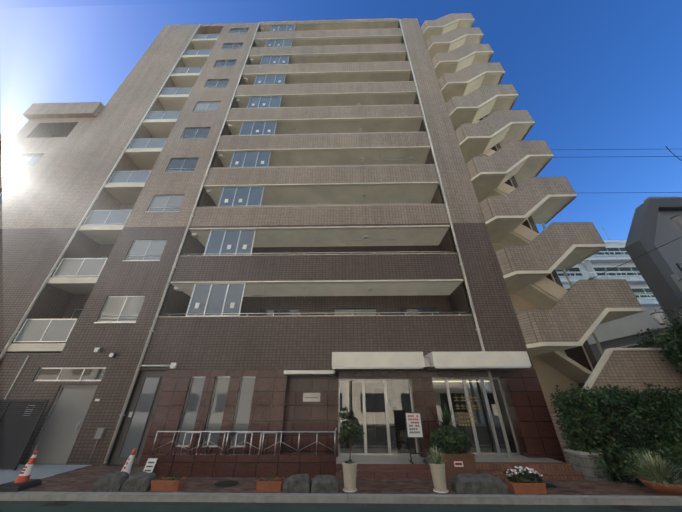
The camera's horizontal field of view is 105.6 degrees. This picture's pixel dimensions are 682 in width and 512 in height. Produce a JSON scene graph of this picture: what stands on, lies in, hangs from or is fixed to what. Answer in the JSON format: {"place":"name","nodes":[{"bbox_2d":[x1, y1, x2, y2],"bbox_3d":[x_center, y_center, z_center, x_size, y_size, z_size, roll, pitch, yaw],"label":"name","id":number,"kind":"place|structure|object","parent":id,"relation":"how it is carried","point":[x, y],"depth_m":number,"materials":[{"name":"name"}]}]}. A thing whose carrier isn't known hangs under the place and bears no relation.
{"place":"outdoors","nodes":[
{"label":"outdoors","id":0,"kind":"place"},
{"bbox_2d":[0,102,104,245],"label":"building wing","id":1,"kind":"structure","parent":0,"point":[36,149],"depth_m":16.11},
{"bbox_2d":[42,430,453,498],"bbox_3d":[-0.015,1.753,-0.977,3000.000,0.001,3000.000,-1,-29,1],"label":"ground","id":2,"kind":"structure","parent":0,"point":[114,446],"depth_m":10.56,"materials":[{"name":"brown brick"}]},
{"bbox_2d":[0,18,565,469],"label":"apartment building","id":3,"kind":"structure","parent":2,"relation":"on","point":[256,228],"depth_m":12.15,"materials":[{"name":"tile"}]},
{"bbox_2d":[0,491,681,510],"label":"kerb","id":4,"kind":"structure","parent":2,"relation":"on","point":[626,503],"depth_m":5.74,"materials":[{"name":"concrete"}]},
{"bbox_2d":[404,13,681,463],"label":"exterior staircase","id":5,"kind":"structure","parent":2,"relation":"on","point":[506,163],"depth_m":12.42,"materials":[{"name":"tile"}]},
{"bbox_2d":[556,227,660,310],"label":"white apartments","id":6,"kind":"structure","parent":2,"relation":"on","point":[613,254],"depth_m":34.39,"materials":[{"name":"grey concrete"}]},
{"bbox_2d":[625,197,681,335],"bbox_3d":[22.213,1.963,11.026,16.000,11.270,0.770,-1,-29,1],"label":"neighboring building","id":7,"kind":"structure","parent":2,"relation":"on","point":[652,227],"depth_m":12.36,"materials":[{"name":"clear concrete"}]},
{"bbox_2d":[649,274,681,324],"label":"street lamp lanterns","id":8,"kind":"object","parent":2,"relation":"on","point":[658,318],"depth_m":9.98,"materials":[{"name":"grey metal"}]},
{"bbox_2d":[669,215,681,234],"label":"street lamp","id":9,"kind":"object","parent":2,"relation":"on","point":[676,220],"depth_m":9.48,"materials":[{"name":"grey metal"}]},
{"bbox_2d":[566,146,681,289],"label":"overhead wires","id":10,"kind":"object","parent":9,"relation":"attached to","point":[640,192],"depth_m":12.86,"materials":[{"name":"black"}]},
{"bbox_2d":[0,464,681,495],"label":"pavement","id":11,"kind":"structure","parent":0,"point":[83,481],"depth_m":6.55,"materials":[{"name":"brown brick"}]},
{"bbox_2d":[0,451,41,491],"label":"traffic cone","id":12,"kind":"object","parent":11,"relation":"on","point":[23,481],"depth_m":6.28,"materials":[{"name":"orange plastic"}]},
{"bbox_2d":[0,400,48,469],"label":"metal gate","id":13,"kind":"object","parent":11,"relation":"on","point":[10,445],"depth_m":8.38,"materials":[{"name":"grey metal"}]},
{"bbox_2d":[92,472,128,491],"bbox_3d":[-5.514,5.459,6.290,0.632,0.323,0.401,-1,-29,1],"label":"boulder","id":14,"kind":"object","parent":11,"relation":"on","point":[111,482],"depth_m":6.13,"materials":[{"name":"grey stone"}]},
{"bbox_2d":[121,448,135,475],"bbox_3d":[-5.712,5.574,6.900,0.380,0.713,0.380,-1,-29,1],"label":"traffic cone","id":15,"kind":"object","parent":11,"relation":"on","point":[127,467],"depth_m":6.87,"materials":[{"name":"red"}]},
{"bbox_2d":[120,471,156,491],"bbox_3d":[-4.853,5.450,6.279,0.631,0.327,0.402,-1,-29,1],"label":"boulder","id":16,"kind":"object","parent":11,"relation":"on","point":[140,481],"depth_m":6.11,"materials":[{"name":"grey stone"}]},
{"bbox_2d":[143,458,157,472],"bbox_3d":[-5.343,5.906,7.196,0.260,0.420,0.135,-1,-29,1],"label":"sign","id":17,"kind":"object","parent":11,"relation":"on","point":[150,465],"depth_m":7.24,"materials":[{"name":"white"}]},
{"bbox_2d":[150,475,185,490],"bbox_3d":[-4.167,5.461,6.242,0.695,0.273,0.328,-1,-29,1],"label":"terracotta planter","id":18,"kind":"object","parent":11,"relation":"on","point":[169,483],"depth_m":6.12,"materials":[{"name":"brown ceramic"}]},
{"bbox_2d":[256,476,283,491],"bbox_3d":[-1.700,5.442,6.196,0.627,0.262,0.345,-1,-29,1],"label":"terracotta planter","id":19,"kind":"object","parent":11,"relation":"on","point":[270,484],"depth_m":6.07,"materials":[{"name":"brown ceramic"}]},
{"bbox_2d":[282,473,311,492],"bbox_3d":[-1.034,5.418,6.206,0.632,0.314,0.404,-1,-29,1],"label":"boulder","id":20,"kind":"object","parent":11,"relation":"on","point":[299,483],"depth_m":6.04,"materials":[{"name":"grey stone"}]},
{"bbox_2d":[311,475,337,492],"bbox_3d":[-0.376,5.421,6.189,0.628,0.292,0.402,-1,-29,1],"label":"rock","id":21,"kind":"object","parent":11,"relation":"on","point":[324,483],"depth_m":6.02,"materials":[{"name":"grey stone"}]},
{"bbox_2d":[0,476,664,507],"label":"fallen leaves","id":22,"kind":"object","parent":11,"relation":"on","point":[432,486],"depth_m":5.90,"materials":[{"name":"brown plant"}]},
{"bbox_2d":[337,409,364,491],"bbox_3d":[0.227,4.864,6.601,0.842,1.666,0.582,-23,-37,35],"label":"potted tree","id":23,"kind":"object","parent":11,"relation":"on","point":[349,470],"depth_m":6.54,"materials":[{"name":"green plant"}]},
{"bbox_2d":[144,427,584,478],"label":"entrance ramp steps","id":24,"kind":"structure","parent":11,"relation":"on","point":[206,464],"depth_m":7.32,"materials":[{"name":"stone"}]},
{"bbox_2d":[405,413,427,463],"bbox_3d":[2.267,5.511,7.887,0.490,1.260,0.440,-1,-29,1],"label":"sign stand","id":25,"kind":"object","parent":24,"relation":"on","point":[414,428],"depth_m":7.98,"materials":[{"name":"white"}]},
{"bbox_2d":[424,445,448,492],"bbox_3d":[2.334,5.112,6.270,0.662,0.911,0.634,-1,-29,1],"label":"potted plant","id":26,"kind":"object","parent":11,"relation":"on","point":[437,467],"depth_m":6.15,"materials":[{"name":"white"}]},
{"bbox_2d":[430,401,477,479],"bbox_3d":[3.224,5.418,7.835,1.192,1.892,1.475,-1,-29,1],"label":"potted shrub","id":27,"kind":"object","parent":11,"relation":"on","point":[453,443],"depth_m":7.25,"materials":[{"name":"green plant"}]},
{"bbox_2d":[451,473,508,493],"bbox_3d":[3.236,5.367,6.130,1.173,0.329,0.402,-1,-29,1],"label":"boulder","id":28,"kind":"object","parent":11,"relation":"on","point":[469,483],"depth_m":5.97,"materials":[{"name":"grey stone"}]},
{"bbox_2d":[503,465,545,493],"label":"planter flowers","id":29,"kind":"object","parent":11,"relation":"on","point":[528,485],"depth_m":6.03,"materials":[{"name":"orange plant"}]},
{"bbox_2d":[564,449,612,481],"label":"block wall","id":30,"kind":"structure","parent":11,"relation":"on","point":[584,461],"depth_m":7.01,"materials":[{"name":"concrete"}]},
{"bbox_2d":[550,382,681,482],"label":"tall hedge","id":31,"kind":"object","parent":11,"relation":"on","point":[608,423],"depth_m":7.46,"materials":[{"name":"green plant"}]},
{"bbox_2d":[615,441,681,486],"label":"grassy plant","id":32,"kind":"object","parent":11,"relation":"on","point":[627,461],"depth_m":6.71,"materials":[{"name":"green plant"}]},
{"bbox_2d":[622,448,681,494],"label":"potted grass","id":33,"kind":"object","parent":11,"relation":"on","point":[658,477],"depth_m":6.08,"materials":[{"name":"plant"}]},
{"bbox_2d":[0,501,681,511],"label":"road","id":34,"kind":"structure","parent":0,"point":[76,506],"depth_m":5.46,"materials":[{"name":"grey asphalt"}]},
{"bbox_2d":[0,0,681,240],"label":"sky","id":35,"kind":"structure","parent":0,"point":[589,74],"materials":[{"name":"blue"}]},
{"bbox_2d":[587,307,681,374],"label":"background building","id":36,"kind":"structure","parent":0,"point":[621,332],"depth_m":12.91,"materials":[{"name":"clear concrete"}]},
{"bbox_2d":[637,307,681,373],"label":"tree","id":37,"kind":"object","parent":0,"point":[672,345],"depth_m":8.88,"materials":[{"name":"green plant"}]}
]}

